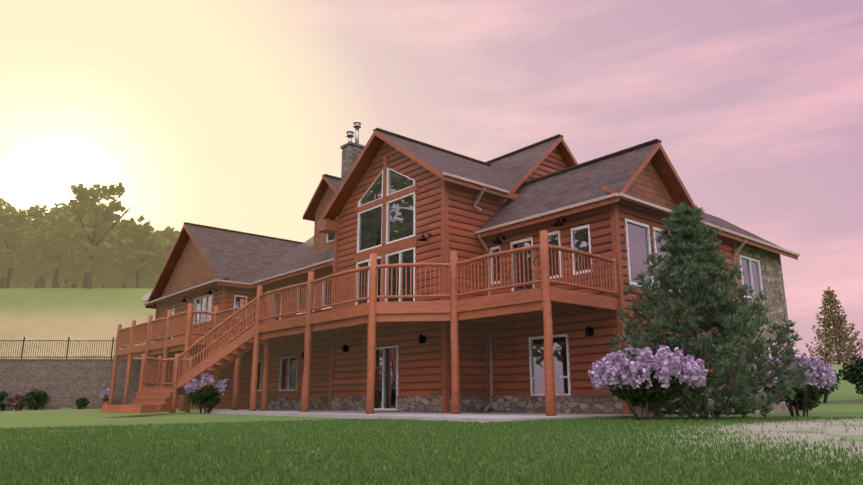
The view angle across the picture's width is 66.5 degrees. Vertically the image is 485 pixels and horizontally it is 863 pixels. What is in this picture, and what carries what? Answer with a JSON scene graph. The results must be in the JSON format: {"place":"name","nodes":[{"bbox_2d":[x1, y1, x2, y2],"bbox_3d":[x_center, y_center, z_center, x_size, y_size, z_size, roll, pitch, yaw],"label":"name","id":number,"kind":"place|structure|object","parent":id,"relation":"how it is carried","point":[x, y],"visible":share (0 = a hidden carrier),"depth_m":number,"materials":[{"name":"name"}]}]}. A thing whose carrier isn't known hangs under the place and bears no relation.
{"place":"outdoors","nodes":[
{"label":"outdoors","id":0,"kind":"place"},
{"bbox_2d":[0,416,862,484],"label":"lawn grass","id":1,"kind":"structure","parent":0,"point":[56,462],"depth_m":6.84,"materials":[{"name":"green plant"}]},
{"bbox_2d":[0,288,862,484],"bbox_3d":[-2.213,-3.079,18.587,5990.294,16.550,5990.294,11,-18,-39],"label":"ground","id":2,"kind":"structure","parent":0,"point":[83,315],"depth_m":19.30,"materials":[{"name":"green plant"}]},
{"bbox_2d":[0,337,149,410],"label":"retaining wall","id":3,"kind":"structure","parent":2,"relation":"on","point":[65,383],"depth_m":35.07,"materials":[{"name":"grey stone"}]},
{"bbox_2d":[0,182,179,288],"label":"hill trees","id":4,"kind":"object","parent":2,"relation":"on","point":[85,241],"visible":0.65,"depth_m":55.78,"materials":[{"name":"green plant"}]},
{"bbox_2d":[101,230,618,415],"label":"deck stair railings","id":5,"kind":"object","parent":2,"relation":"on","point":[546,301],"depth_m":19.18,"materials":[{"name":"brown wood"}]},
{"bbox_2d":[206,409,650,422],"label":"patio slab","id":6,"kind":"structure","parent":2,"relation":"on","point":[481,417],"depth_m":16.00,"materials":[{"name":"concrete"}]},
{"bbox_2d":[0,355,862,410],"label":"hedge shrubs","id":7,"kind":"object","parent":2,"relation":"on","point":[852,374],"visible":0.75,"depth_m":33.34,"materials":[{"name":"green plant"}]},
{"bbox_2d":[183,344,836,420],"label":"flowering bushes","id":8,"kind":"object","parent":2,"relation":"on","point":[645,379],"visible":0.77,"depth_m":12.92,"materials":[{"name":"purple plant"}]},
{"bbox_2d":[604,202,812,418],"bbox_3d":[5.908,1.548,14.579,5.188,5.075,4.470,11,-18,-39],"label":"pine tree","id":9,"kind":"object","parent":2,"relation":"on","point":[725,357],"visible":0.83,"depth_m":13.88,"materials":[{"name":"green plant"}]},
{"bbox_2d":[805,287,862,364],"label":"distant conifer","id":10,"kind":"object","parent":2,"relation":"on","point":[839,330],"visible":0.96,"depth_m":50.32,"materials":[{"name":"green plant"}]},
{"bbox_2d":[0,0,862,364],"label":"sky","id":11,"kind":"structure","parent":0,"point":[225,114],"materials":[{"name":"pink"}]},
{"bbox_2d":[148,142,798,415],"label":"house walls","id":12,"kind":"structure","parent":0,"point":[449,217],"depth_m":20.28,"materials":[{"name":"brown wood"}]},
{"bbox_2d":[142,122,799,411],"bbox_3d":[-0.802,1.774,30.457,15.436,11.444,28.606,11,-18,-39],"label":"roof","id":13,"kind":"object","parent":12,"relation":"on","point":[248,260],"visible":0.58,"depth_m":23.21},
{"bbox_2d":[170,156,780,410],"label":"windows","id":14,"kind":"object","parent":12,"relation":"in","point":[386,212],"visible":0.75,"depth_m":21.38,"materials":[{"name":"clear glass"}]}
]}

